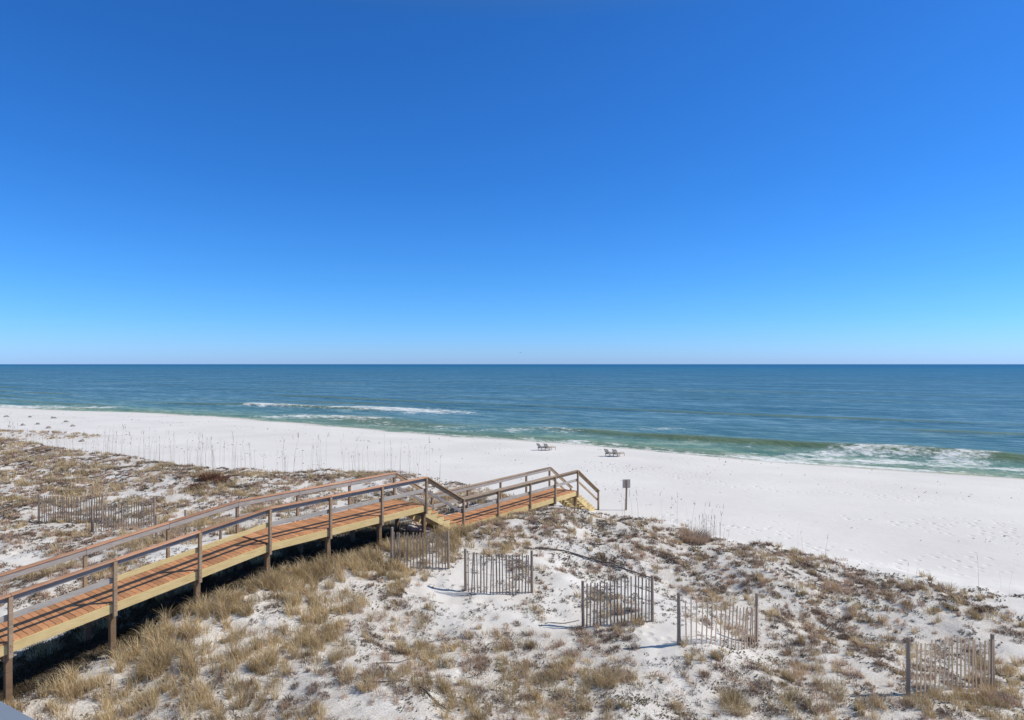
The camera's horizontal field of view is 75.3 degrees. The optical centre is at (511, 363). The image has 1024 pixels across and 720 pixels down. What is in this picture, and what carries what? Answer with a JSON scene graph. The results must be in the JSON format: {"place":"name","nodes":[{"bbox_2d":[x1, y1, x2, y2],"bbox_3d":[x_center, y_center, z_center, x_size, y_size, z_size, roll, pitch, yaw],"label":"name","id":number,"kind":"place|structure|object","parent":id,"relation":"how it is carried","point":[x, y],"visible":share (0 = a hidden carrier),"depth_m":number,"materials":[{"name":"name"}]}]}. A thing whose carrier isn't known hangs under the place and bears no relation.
{"place":"outdoors","nodes":[
{"label":"outdoors","id":0,"kind":"place"},
{"bbox_2d":[0,701,33,719],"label":"balcony railing","id":1,"kind":"object","parent":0,"point":[7,712],"visible":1,"depth_m":0.95,"materials":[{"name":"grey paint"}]},
{"bbox_2d":[0,407,1023,719],"bbox_3d":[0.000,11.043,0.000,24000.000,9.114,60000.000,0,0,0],"label":"ground","id":2,"kind":"structure","parent":0,"point":[944,529],"depth_m":25.70,"materials":[{"name":"white sand"}]},
{"bbox_2d":[38,494,103,522],"bbox_3d":[-20.587,6.950,30.906,3.129,1.784,0.194,0,0,2],"label":"sand fence","id":3,"kind":"object","parent":2,"relation":"on","point":[77,505],"visible":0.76,"depth_m":30.86,"materials":[{"name":"wood"}]},
{"bbox_2d":[91,496,155,531],"bbox_3d":[-17.292,6.887,29.505,2.745,1.965,0.198,0,0,-7],"label":"sand fence","id":4,"kind":"object","parent":2,"relation":"on","point":[115,525],"visible":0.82,"depth_m":29.46,"materials":[{"name":"wood"}]},
{"bbox_2d":[130,643,179,679],"bbox_3d":[-8.723,7.266,16.171,1.318,0.692,1.386,0,0,0],"label":"grass clump","id":5,"kind":"object","parent":2,"relation":"on","point":[147,661],"visible":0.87,"depth_m":16.16,"materials":[{"name":"beige plant"}]},
{"bbox_2d":[155,510,191,537],"bbox_3d":[-13.898,6.811,27.335,1.412,1.485,0.176,0,0,-34],"label":"sand fence","id":6,"kind":"object","parent":2,"relation":"on","point":[178,528],"visible":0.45,"depth_m":27.36,"materials":[{"name":"wood"}]},
{"bbox_2d":[186,482,202,488],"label":"red shrub","id":7,"kind":"object","parent":2,"relation":"on","point":[191,485],"visible":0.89,"depth_m":36.78,"materials":[{"name":"brown plant"}]},
{"bbox_2d":[198,471,222,481],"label":"red shrub","id":8,"kind":"object","parent":2,"relation":"on","point":[211,477],"visible":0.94,"depth_m":38.37,"materials":[{"name":"brown plant"}]},
{"bbox_2d":[0,522,428,701],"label":"shadow","id":9,"kind":"object","parent":2,"relation":"on","point":[342,542],"visible":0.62,"depth_m":18.65},
{"bbox_2d":[213,474,230,483],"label":"red shrub","id":10,"kind":"object","parent":2,"relation":"on","point":[220,478],"visible":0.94,"depth_m":37.79,"materials":[{"name":"brown plant"}]},
{"bbox_2d":[248,645,283,674],"bbox_3d":[-6.027,7.208,16.213,1.011,0.614,0.976,0,0,0],"label":"grass clump","id":11,"kind":"object","parent":2,"relation":"on","point":[262,663],"visible":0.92,"depth_m":16.19,"materials":[{"name":"beige plant"}]},
{"bbox_2d":[0,467,599,705],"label":"boardwalk","id":12,"kind":"structure","parent":2,"relation":"on","point":[108,599],"depth_m":19.81,"materials":[{"name":"brown wood"}]},
{"bbox_2d":[334,665,357,685],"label":"grass clump","id":13,"kind":"object","parent":2,"relation":"on","point":[351,678],"visible":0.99,"depth_m":15.61,"materials":[{"name":"beige plant"}]},
{"bbox_2d":[352,675,373,691],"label":"grass clump","id":14,"kind":"object","parent":2,"relation":"on","point":[364,687],"visible":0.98,"depth_m":15.17,"materials":[{"name":"beige plant"}]},
{"bbox_2d":[390,527,449,569],"bbox_3d":[-3.125,6.497,22.566,2.053,1.916,0.175,0,0,-6],"label":"sand fence","id":15,"kind":"object","parent":2,"relation":"on","point":[422,550],"visible":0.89,"depth_m":22.52,"materials":[{"name":"wood"}]},
{"bbox_2d":[419,686,450,711],"bbox_3d":[-1.742,7.537,14.943,1.120,0.230,0.065,0,0,45],"label":"fallen branch","id":16,"kind":"object","parent":2,"relation":"on","point":[433,698],"visible":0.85,"depth_m":15.01,"materials":[{"name":"grey wood"}]},
{"bbox_2d":[464,548,532,594],"bbox_3d":[-0.438,6.907,21.329,2.256,1.841,0.348,0,0,3],"label":"sand fence","id":17,"kind":"object","parent":2,"relation":"on","point":[496,562],"visible":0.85,"depth_m":21.28,"materials":[{"name":"wood"}]},
{"bbox_2d":[1,422,1013,687],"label":"sea oats","id":18,"kind":"object","parent":2,"relation":"on","point":[343,470],"visible":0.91,"depth_m":40.70,"materials":[{"name":"beige plant"}]},
{"bbox_2d":[5,414,1011,564],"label":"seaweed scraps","id":19,"kind":"object","parent":2,"relation":"on","point":[462,458],"visible":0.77,"depth_m":61.86,"materials":[{"name":"brown plant"}]},
{"bbox_2d":[0,429,1023,719],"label":"beach grass","id":20,"kind":"structure","parent":2,"relation":"on","point":[360,565],"depth_m":17.88,"materials":[{"name":"beige plant"}]},
{"bbox_2d":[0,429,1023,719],"bbox_3d":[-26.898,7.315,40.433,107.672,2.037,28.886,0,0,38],"label":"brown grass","id":21,"kind":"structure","parent":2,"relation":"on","point":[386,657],"depth_m":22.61,"materials":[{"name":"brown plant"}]},
{"bbox_2d":[0,438,1023,719],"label":"dune brush","id":22,"kind":"object","parent":2,"relation":"on","point":[632,636],"visible":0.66,"depth_m":19.56,"materials":[{"name":"brown plant"}]},
{"bbox_2d":[0,454,1023,719],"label":"dead sprigs","id":23,"kind":"object","parent":2,"relation":"on","point":[586,512],"visible":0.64,"depth_m":21.35,"materials":[{"name":"brown plant"}]},
{"bbox_2d":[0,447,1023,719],"bbox_3d":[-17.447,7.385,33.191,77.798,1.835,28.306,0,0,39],"label":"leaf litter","id":24,"kind":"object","parent":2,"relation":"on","point":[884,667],"visible":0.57,"depth_m":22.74,"materials":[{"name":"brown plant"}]},
{"bbox_2d":[536,443,549,450],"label":"beach lounger","id":25,"kind":"object","parent":2,"relation":"on","point":[539,446],"visible":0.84,"depth_m":65.95,"materials":[{"name":"white plastic"}]},
{"bbox_2d":[543,443,555,449],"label":"beach lounger","id":26,"kind":"object","parent":2,"relation":"on","point":[547,446],"visible":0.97,"depth_m":65.94,"materials":[{"name":"white plastic"}]},
{"bbox_2d":[535,547,650,577],"bbox_3d":[3.075,7.410,24.971,4.562,0.717,0.454,0,0,20],"label":"fallen pole","id":27,"kind":"object","parent":2,"relation":"on","point":[590,558],"visible":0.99,"depth_m":25.18,"materials":[{"name":"wood"}]},
{"bbox_2d":[589,663,624,689],"bbox_3d":[2.287,7.457,15.930,1.036,0.552,1.063,0,0,36],"label":"grass clump","id":28,"kind":"object","parent":2,"relation":"on","point":[605,678],"visible":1,"depth_m":15.88,"materials":[{"name":"beige plant"}]},
{"bbox_2d":[604,449,617,456],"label":"beach lounger","id":29,"kind":"object","parent":2,"relation":"on","point":[606,451],"visible":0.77,"depth_m":61.30,"materials":[{"name":"white plastic"}]},
{"bbox_2d":[581,575,653,626],"bbox_3d":[3.064,7.116,19.270,2.097,1.998,0.166,0,0,6],"label":"sand fence","id":30,"kind":"object","parent":2,"relation":"on","point":[583,605],"visible":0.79,"depth_m":19.27,"materials":[{"name":"wood"}]},
{"bbox_2d":[612,449,624,456],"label":"beach lounger","id":31,"kind":"object","parent":2,"relation":"on","point":[615,452],"visible":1,"depth_m":61.12,"materials":[{"name":"white plastic"}]},
{"bbox_2d":[623,479,629,509],"bbox_3d":[6.372,7.521,36.895,0.440,2.200,0.107,0,0,-4],"label":"beach sign","id":32,"kind":"object","parent":2,"relation":"on","point":[626,483],"visible":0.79,"depth_m":36.90,"materials":[{"name":"brown wood"}]},
{"bbox_2d":[628,612,646,625],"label":"grass clump","id":33,"kind":"object","parent":2,"relation":"on","point":[639,619],"visible":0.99,"depth_m":18.98,"materials":[{"name":"beige plant"}]},
{"bbox_2d":[674,524,715,544],"bbox_3d":[7.943,7.410,28.784,2.012,0.775,1.977,0,0,35],"label":"grass clump","id":34,"kind":"object","parent":2,"relation":"on","point":[702,539],"visible":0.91,"depth_m":28.68,"materials":[{"name":"beige plant"}]},
{"bbox_2d":[677,592,757,649],"bbox_3d":[5.893,7.308,18.340,3.374,2.473,0.489,0,0,-33],"label":"sand fence","id":35,"kind":"object","parent":2,"relation":"on","point":[755,627],"visible":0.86,"depth_m":18.06,"materials":[{"name":"wood"}]},
{"bbox_2d":[713,684,753,716],"bbox_3d":[5.123,7.737,15.294,1.193,0.572,1.228,0,0,0],"label":"grass clump","id":36,"kind":"object","parent":2,"relation":"on","point":[738,701],"visible":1,"depth_m":15.30,"materials":[{"name":"beige plant"}]},
{"bbox_2d":[822,579,853,593],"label":"grass clump","id":37,"kind":"object","parent":2,"relation":"on","point":[837,586],"visible":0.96,"depth_m":22.94,"materials":[{"name":"beige plant"}]},
{"bbox_2d":[899,689,932,709],"bbox_3d":[9.353,7.723,15.305,0.842,0.392,0.780,0,0,0],"label":"grass clump","id":38,"kind":"object","parent":2,"relation":"on","point":[917,700],"visible":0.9,"depth_m":15.27,"materials":[{"name":"brown plant"}]},
{"bbox_2d":[906,633,994,695],"bbox_3d":[10.706,7.504,16.075,2.721,1.986,0.257,0,0,-16],"label":"sand fence","id":39,"kind":"object","parent":2,"relation":"on","point":[991,661],"visible":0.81,"depth_m":15.99,"materials":[{"name":"wood"}]},
{"bbox_2d":[972,687,1017,707],"bbox_3d":[11.372,7.825,15.619,0.947,0.366,0.968,0,0,0],"label":"grass clump","id":40,"kind":"object","parent":2,"relation":"on","point":[1004,696],"visible":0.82,"depth_m":15.58,"materials":[{"name":"beige plant"}]},
{"bbox_2d":[0,364,1023,478],"bbox_3d":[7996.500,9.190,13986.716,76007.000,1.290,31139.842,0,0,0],"label":"sea","id":41,"kind":"structure","parent":0,"point":[964,419],"depth_m":164.50,"materials":[{"name":"liquid"}]},
{"bbox_2d":[0,0,1023,363],"label":"sky","id":42,"kind":"structure","parent":0,"point":[182,181],"materials":[{"name":"blue"}]}
]}

